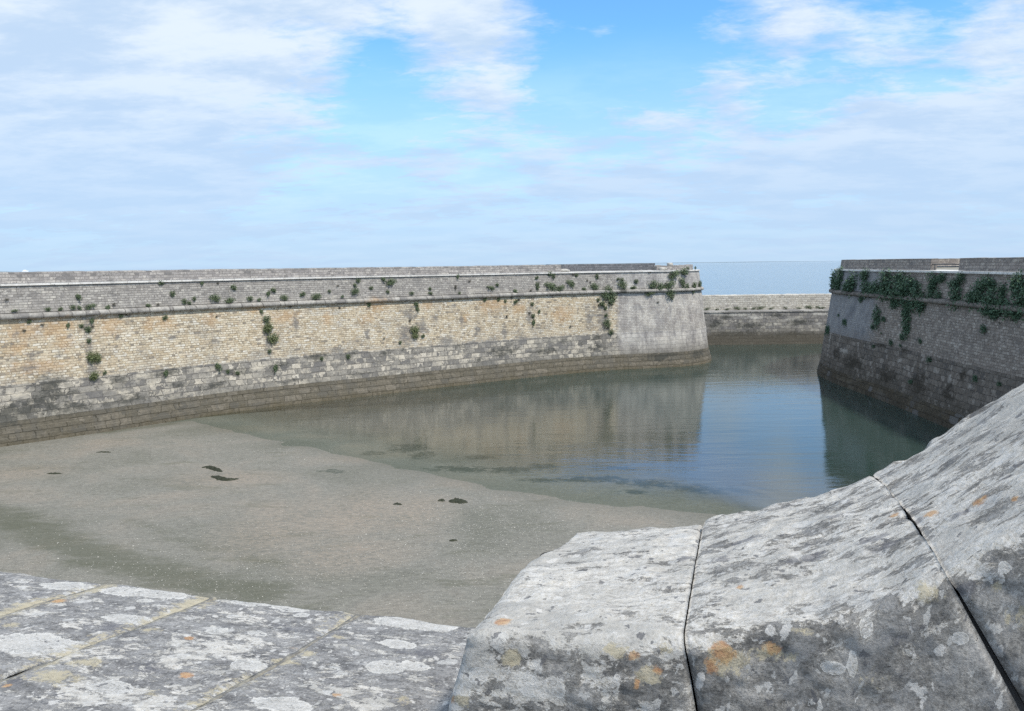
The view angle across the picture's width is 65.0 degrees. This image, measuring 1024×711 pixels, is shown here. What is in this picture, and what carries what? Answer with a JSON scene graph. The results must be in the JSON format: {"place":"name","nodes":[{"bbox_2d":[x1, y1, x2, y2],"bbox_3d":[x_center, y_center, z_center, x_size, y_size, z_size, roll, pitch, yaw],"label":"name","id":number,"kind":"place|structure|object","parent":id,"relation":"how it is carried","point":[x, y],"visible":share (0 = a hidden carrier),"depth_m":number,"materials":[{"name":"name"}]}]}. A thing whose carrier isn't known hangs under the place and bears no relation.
{"place":"outdoors","nodes":[
{"label":"outdoors","id":0,"kind":"place"},
{"bbox_2d":[0,405,804,627],"bbox_3d":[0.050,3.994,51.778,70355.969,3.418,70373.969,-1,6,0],"label":"ground","id":1,"kind":"structure","parent":0,"point":[621,477],"depth_m":28.98,"materials":[{"name":"grey sand"}]},
{"bbox_2d":[202,465,222,471],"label":"seaweed","id":2,"kind":"object","parent":1,"relation":"on","point":[213,468],"visible":1,"depth_m":33.91,"materials":[{"name":"green plant"}]},
{"bbox_2d":[211,475,237,480],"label":"seaweed","id":3,"kind":"object","parent":1,"relation":"on","point":[218,477],"visible":1,"depth_m":32.15,"materials":[{"name":"green plant"}]},
{"bbox_2d":[3,433,634,617],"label":"shells","id":4,"kind":"object","parent":1,"relation":"on","point":[341,536],"visible":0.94,"depth_m":25.15},
{"bbox_2d":[0,263,711,446],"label":"harbour wall","id":5,"kind":"structure","parent":1,"relation":"on","point":[50,389],"depth_m":50.76,"materials":[{"name":"beige stone"}]},
{"bbox_2d":[84,303,95,309],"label":"wall plant","id":6,"kind":"object","parent":5,"relation":"on","point":[92,305],"visible":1,"depth_m":42.15,"materials":[{"name":"green plant"}]},
{"bbox_2d":[86,351,95,363],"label":"wall plant","id":7,"kind":"object","parent":5,"relation":"attached to","point":[91,356],"visible":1,"depth_m":42.01,"materials":[{"name":"green plant"}]},
{"bbox_2d":[89,371,98,380],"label":"wall plant","id":8,"kind":"object","parent":5,"relation":"attached to","point":[92,376],"visible":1,"depth_m":42.06,"materials":[{"name":"green plant"}]},
{"bbox_2d":[93,351,101,361],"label":"wall plant","id":9,"kind":"object","parent":5,"relation":"attached to","point":[98,357],"visible":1,"depth_m":42.24,"materials":[{"name":"green plant"}]},
{"bbox_2d":[210,293,221,301],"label":"wall plant","id":10,"kind":"object","parent":5,"relation":"attached to","point":[214,297],"visible":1,"depth_m":47.37,"materials":[{"name":"green plant"}]},
{"bbox_2d":[215,363,222,371],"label":"wall tuft","id":11,"kind":"object","parent":5,"relation":"attached to","point":[217,365],"visible":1,"depth_m":47.26,"materials":[{"name":"green plant"}]},
{"bbox_2d":[223,297,234,302],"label":"wall plant","id":12,"kind":"object","parent":5,"relation":"on","point":[229,300],"visible":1,"depth_m":47.96,"materials":[{"name":"green plant"}]},
{"bbox_2d":[262,315,270,323],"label":"wall plant","id":13,"kind":"object","parent":5,"relation":"attached to","point":[268,319],"visible":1,"depth_m":49.37,"materials":[{"name":"green plant"}]},
{"bbox_2d":[263,321,273,333],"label":"wall plant","id":14,"kind":"object","parent":5,"relation":"attached to","point":[267,327],"visible":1,"depth_m":49.36,"materials":[{"name":"green plant"}]},
{"bbox_2d":[267,332,279,343],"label":"wall plant","id":15,"kind":"object","parent":5,"relation":"attached to","point":[271,339],"visible":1,"depth_m":49.57,"materials":[{"name":"green plant"}]},
{"bbox_2d":[280,294,287,300],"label":"wall plant","id":16,"kind":"object","parent":5,"relation":"on","point":[283,297],"visible":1,"depth_m":50.14,"materials":[{"name":"green plant"}]},
{"bbox_2d":[311,292,321,299],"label":"wall plant","id":17,"kind":"object","parent":5,"relation":"on","point":[314,296],"visible":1,"depth_m":51.32,"materials":[{"name":"green plant"}]},
{"bbox_2d":[386,278,397,284],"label":"wall plant","id":18,"kind":"object","parent":5,"relation":"attached to","point":[389,282],"visible":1,"depth_m":54.41,"materials":[{"name":"green plant"}]},
{"bbox_2d":[410,324,419,333],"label":"wall plant","id":19,"kind":"object","parent":5,"relation":"attached to","point":[417,330],"visible":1,"depth_m":55.30,"materials":[{"name":"green plant"}]},
{"bbox_2d":[543,282,557,290],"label":"wall plant","id":20,"kind":"object","parent":5,"relation":"attached to","point":[551,286],"visible":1,"depth_m":62.09,"materials":[{"name":"green plant"}]},
{"bbox_2d":[565,279,574,287],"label":"wall plant","id":21,"kind":"object","parent":5,"relation":"attached to","point":[571,283],"visible":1,"depth_m":63.04,"materials":[{"name":"green plant"}]},
{"bbox_2d":[598,289,609,299],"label":"wall plant","id":22,"kind":"object","parent":5,"relation":"attached to","point":[606,295],"visible":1,"depth_m":64.21,"materials":[{"name":"green plant"}]},
{"bbox_2d":[603,317,610,328],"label":"wall plant","id":23,"kind":"object","parent":5,"relation":"attached to","point":[607,324],"visible":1,"depth_m":64.24,"materials":[{"name":"green plant"}]},
{"bbox_2d":[605,284,612,293],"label":"wall plant","id":24,"kind":"object","parent":5,"relation":"attached to","point":[608,286],"visible":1,"depth_m":64.38,"materials":[{"name":"green plant"}]},
{"bbox_2d":[606,291,617,304],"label":"wall plant","id":25,"kind":"object","parent":5,"relation":"attached to","point":[612,296],"visible":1,"depth_m":64.49,"materials":[{"name":"green plant"}]},
{"bbox_2d":[617,280,628,288],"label":"wall plant","id":26,"kind":"object","parent":5,"relation":"attached to","point":[622,285],"visible":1,"depth_m":64.83,"materials":[{"name":"green plant"}]},
{"bbox_2d":[646,279,659,288],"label":"wall plant","id":27,"kind":"object","parent":5,"relation":"attached to","point":[652,285],"visible":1,"depth_m":65.46,"materials":[{"name":"green plant"}]},
{"bbox_2d":[656,281,665,288],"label":"wall plant","id":28,"kind":"object","parent":5,"relation":"attached to","point":[661,285],"visible":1,"depth_m":65.63,"materials":[{"name":"green plant"}]},
{"bbox_2d":[664,280,675,288],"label":"wall plant","id":29,"kind":"object","parent":5,"relation":"attached to","point":[670,283],"visible":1,"depth_m":65.83,"materials":[{"name":"green plant"}]},
{"bbox_2d":[666,288,675,299],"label":"wall plant","id":30,"kind":"object","parent":5,"relation":"attached to","point":[670,292],"visible":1,"depth_m":65.79,"materials":[{"name":"green plant"}]},
{"bbox_2d":[668,270,680,279],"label":"wall plant","id":31,"kind":"object","parent":5,"relation":"attached to","point":[675,274],"visible":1,"depth_m":66.03,"materials":[{"name":"green plant"}]},
{"bbox_2d":[679,277,685,287],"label":"wall tuft","id":32,"kind":"object","parent":5,"relation":"attached to","point":[682,281],"visible":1,"depth_m":66.42,"materials":[{"name":"green plant"}]},
{"bbox_2d":[680,267,687,274],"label":"wall plant","id":33,"kind":"object","parent":5,"relation":"attached to","point":[683,272],"visible":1,"depth_m":66.54,"materials":[{"name":"green plant"}]},
{"bbox_2d":[449,497,467,503],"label":"seaweed","id":34,"kind":"object","parent":1,"relation":"on","point":[457,500],"visible":1,"depth_m":28.88,"materials":[{"name":"green plant"}]},
{"bbox_2d":[0,383,1023,710],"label":"parapet ramp","id":35,"kind":"structure","parent":1,"relation":"on","point":[896,585],"depth_m":1.76,"materials":[{"name":"stone"}]},
{"bbox_2d":[8,261,948,497],"bbox_3d":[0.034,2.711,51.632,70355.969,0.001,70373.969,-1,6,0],"label":"water","id":36,"kind":"structure","parent":0,"point":[786,417],"depth_m":47.94,"materials":[{"name":"blue liquid"}]},
{"bbox_2d":[702,293,831,344],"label":"sea wall","id":37,"kind":"structure","parent":36,"relation":"in","point":[779,323],"depth_m":82.86,"materials":[{"name":"stone"}]},
{"bbox_2d":[817,257,1023,428],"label":"bastion wall","id":38,"kind":"structure","parent":36,"relation":"in","point":[959,350],"depth_m":43.97,"materials":[{"name":"grey stone"}]},
{"bbox_2d":[824,324,829,335],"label":"wall tuft","id":39,"kind":"object","parent":38,"relation":"attached to","point":[827,329],"visible":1,"depth_m":59.08,"materials":[{"name":"green plant"}]},
{"bbox_2d":[828,269,835,288],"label":"wall plant","id":40,"kind":"object","parent":38,"relation":"attached to","point":[832,277],"visible":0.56,"depth_m":59.69,"materials":[{"name":"green plant"}]},
{"bbox_2d":[831,278,839,289],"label":"wall plant","id":41,"kind":"object","parent":38,"relation":"attached to","point":[835,284],"visible":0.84,"depth_m":58.02,"materials":[{"name":"green plant"}]},
{"bbox_2d":[833,265,844,289],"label":"wall plant","id":42,"kind":"object","parent":38,"relation":"attached to","point":[839,276],"visible":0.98,"depth_m":57.49,"materials":[{"name":"green plant"}]},
{"bbox_2d":[840,281,850,290],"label":"wall plant","id":43,"kind":"object","parent":38,"relation":"attached to","point":[844,286],"visible":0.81,"depth_m":55.68,"materials":[{"name":"green plant"}]},
{"bbox_2d":[843,271,857,297],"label":"wall plant","id":44,"kind":"object","parent":38,"relation":"attached to","point":[851,282],"visible":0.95,"depth_m":54.83,"materials":[{"name":"green plant"}]},
{"bbox_2d":[858,277,868,299],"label":"wall plant","id":45,"kind":"object","parent":38,"relation":"attached to","point":[863,286],"visible":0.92,"depth_m":52.74,"materials":[{"name":"green plant"}]},
{"bbox_2d":[857,268,869,281],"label":"wall plant","id":46,"kind":"object","parent":38,"relation":"attached to","point":[863,274],"visible":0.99,"depth_m":53.09,"materials":[{"name":"green plant"}]},
{"bbox_2d":[864,280,879,297],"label":"wall plant","id":47,"kind":"object","parent":38,"relation":"attached to","point":[871,289],"visible":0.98,"depth_m":51.27,"materials":[{"name":"green plant"}]},
{"bbox_2d":[871,304,880,330],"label":"wall plant","id":48,"kind":"object","parent":38,"relation":"attached to","point":[875,318],"visible":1,"depth_m":50.60,"materials":[{"name":"green plant"}]},
{"bbox_2d":[875,267,894,292],"bbox_3d":[23.130,-4.637,50.083,0.599,1.765,2.247,-1,6,-1],"label":"wall plant","id":49,"kind":"object","parent":38,"relation":"attached to","point":[884,278],"visible":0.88,"depth_m":49.97,"materials":[{"name":"green plant"}]},
{"bbox_2d":[875,280,895,301],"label":"wall plant","id":50,"kind":"object","parent":38,"relation":"attached to","point":[884,292],"visible":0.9,"depth_m":49.69,"materials":[{"name":"green plant"}]},
{"bbox_2d":[887,298,899,309],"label":"wall plant","id":51,"kind":"object","parent":38,"relation":"attached to","point":[893,305],"visible":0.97,"depth_m":48.52,"materials":[{"name":"green plant"}]},
{"bbox_2d":[890,270,905,285],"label":"wall plant","id":52,"kind":"object","parent":38,"relation":"attached to","point":[896,277],"visible":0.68,"depth_m":48.29,"materials":[{"name":"green plant"}]},
{"bbox_2d":[886,279,910,303],"bbox_3d":[22.997,-3.681,47.909,0.738,1.798,2.522,-1,6,1],"label":"wall plant","id":53,"kind":"object","parent":38,"relation":"attached to","point":[897,292],"visible":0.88,"depth_m":47.88,"materials":[{"name":"green plant"}]},
{"bbox_2d":[897,293,911,320],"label":"wall plant","id":54,"kind":"object","parent":38,"relation":"attached to","point":[903,305],"visible":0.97,"depth_m":46.97,"materials":[{"name":"green plant"}]},
{"bbox_2d":[899,310,911,340],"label":"wall plant","id":55,"kind":"object","parent":38,"relation":"attached to","point":[906,328],"visible":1,"depth_m":46.69,"materials":[{"name":"green plant"}]},
{"bbox_2d":[896,275,918,295],"bbox_3d":[23.077,-4.106,46.937,0.634,1.444,2.285,-1,6,2],"label":"wall plant","id":56,"kind":"object","parent":38,"relation":"attached to","point":[910,283],"visible":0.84,"depth_m":46.91,"materials":[{"name":"green plant"}]},
{"bbox_2d":[905,281,925,313],"bbox_3d":[22.982,-3.225,45.943,0.584,2.051,1.929,0,6,3],"label":"wall plant","id":57,"kind":"object","parent":38,"relation":"attached to","point":[914,294],"visible":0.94,"depth_m":45.88,"materials":[{"name":"green plant"}]},
{"bbox_2d":[914,294,926,316],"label":"wall plant","id":58,"kind":"object","parent":38,"relation":"attached to","point":[920,306],"visible":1,"depth_m":45.16,"materials":[{"name":"green plant"}]},
{"bbox_2d":[923,283,936,298],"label":"wall plant","id":59,"kind":"object","parent":38,"relation":"attached to","point":[930,294],"visible":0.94,"depth_m":44.25,"materials":[{"name":"green plant"}]},
{"bbox_2d":[925,271,938,290],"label":"wall plant","id":60,"kind":"object","parent":38,"relation":"attached to","point":[932,280],"visible":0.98,"depth_m":44.06,"materials":[{"name":"green plant"}]},
{"bbox_2d":[931,289,941,298],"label":"wall plant","id":61,"kind":"object","parent":38,"relation":"attached to","point":[938,294],"visible":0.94,"depth_m":43.34,"materials":[{"name":"green plant"}]},
{"bbox_2d":[935,271,946,282],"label":"ivy clump","id":62,"kind":"object","parent":38,"relation":"attached to","point":[941,278],"visible":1,"depth_m":43.16,"materials":[{"name":"green plant"}]},
{"bbox_2d":[932,264,958,269],"bbox_3d":[23.710,-4.831,43.889,0.060,0.360,3.340,0,6,4],"label":"iron rail","id":63,"kind":"object","parent":38,"relation":"on","point":[943,264],"visible":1,"depth_m":44.21,"materials":[{"name":"grey metal"}]},
{"bbox_2d":[945,278,958,288],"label":"ivy clump","id":64,"kind":"object","parent":38,"relation":"attached to","point":[950,283],"visible":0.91,"depth_m":41.90,"materials":[{"name":"green plant"}]},
{"bbox_2d":[945,281,962,311],"bbox_3d":[22.776,-3.037,41.459,0.490,1.707,1.635,0,6,3],"label":"ivy clump","id":65,"kind":"object","parent":38,"relation":"attached to","point":[953,294],"visible":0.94,"depth_m":41.37,"materials":[{"name":"green plant"}]},
{"bbox_2d":[953,271,966,284],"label":"ivy clump","id":66,"kind":"object","parent":38,"relation":"attached to","point":[959,278],"visible":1,"depth_m":41.22,"materials":[{"name":"green plant"}]},
{"bbox_2d":[962,285,978,311],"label":"ivy clump","id":67,"kind":"object","parent":38,"relation":"attached to","point":[968,297],"visible":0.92,"depth_m":39.85,"materials":[{"name":"green plant"}]},
{"bbox_2d":[971,374,977,383],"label":"wall tuft","id":68,"kind":"object","parent":38,"relation":"attached to","point":[974,378],"visible":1,"depth_m":38.68,"materials":[{"name":"green plant"}]},
{"bbox_2d":[968,277,986,310],"bbox_3d":[22.706,-2.963,39.286,0.446,1.814,1.279,0,6,2],"label":"ivy clump","id":69,"kind":"object","parent":38,"relation":"attached to","point":[977,292],"visible":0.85,"depth_m":39.22,"materials":[{"name":"green plant"}]},
{"bbox_2d":[979,324,987,334],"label":"ivy clump","id":70,"kind":"object","parent":38,"relation":"attached to","point":[981,327],"visible":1,"depth_m":38.48,"materials":[{"name":"green plant"}]},
{"bbox_2d":[976,273,996,293],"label":"ivy clump","id":71,"kind":"object","parent":38,"relation":"attached to","point":[989,284],"visible":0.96,"depth_m":38.45,"materials":[{"name":"green plant"}]},
{"bbox_2d":[976,289,996,314],"bbox_3d":[22.582,-2.496,38.322,0.514,1.368,1.623,0,6,2],"label":"ivy clump","id":72,"kind":"object","parent":38,"relation":"attached to","point":[983,299],"visible":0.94,"depth_m":38.29,"materials":[{"name":"green plant"}]},
{"bbox_2d":[978,307,997,321],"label":"ivy clump","id":73,"kind":"object","parent":38,"relation":"attached to","point":[987,312],"visible":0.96,"depth_m":38.14,"materials":[{"name":"green plant"}]},
{"bbox_2d":[984,287,1010,322],"bbox_3d":[22.543,-2.307,37.394,0.558,1.780,2.033,0,6,2],"label":"ivy clump","id":74,"kind":"object","parent":38,"relation":"attached to","point":[999,301],"visible":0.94,"depth_m":37.35,"materials":[{"name":"green plant"}]},
{"bbox_2d":[995,281,1007,296],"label":"ivy clump","id":75,"kind":"object","parent":38,"relation":"attached to","point":[1001,290],"visible":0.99,"depth_m":37.30,"materials":[{"name":"green plant"}]},
{"bbox_2d":[1000,302,1019,323],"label":"ivy clump","id":76,"kind":"object","parent":38,"relation":"attached to","point":[1012,315],"visible":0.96,"depth_m":36.30,"materials":[{"name":"green plant"}]},
{"bbox_2d":[1005,269,1023,295],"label":"ivy clump","id":77,"kind":"object","parent":38,"relation":"attached to","point":[1013,284],"visible":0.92,"depth_m":36.17,"materials":[{"name":"green plant"}]},
{"bbox_2d":[1007,282,1023,319],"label":"ivy clump","id":78,"kind":"object","parent":38,"relation":"attached to","point":[1016,296],"visible":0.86,"depth_m":35.85,"materials":[{"name":"green plant"}]},
{"bbox_2d":[1017,278,1023,320],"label":"ivy clump","id":79,"kind":"object","parent":38,"relation":"attached to","point":[1022,290],"visible":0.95,"depth_m":35.24,"materials":[{"name":"green plant"}]},
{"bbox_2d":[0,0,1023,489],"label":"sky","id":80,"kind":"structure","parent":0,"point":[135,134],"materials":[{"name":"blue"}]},
{"bbox_2d":[481,261,807,265],"bbox_3d":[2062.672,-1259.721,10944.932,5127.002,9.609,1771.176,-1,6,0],"label":"coast","id":81,"kind":"structure","parent":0,"point":[700,262],"depth_m":10625.86}
]}

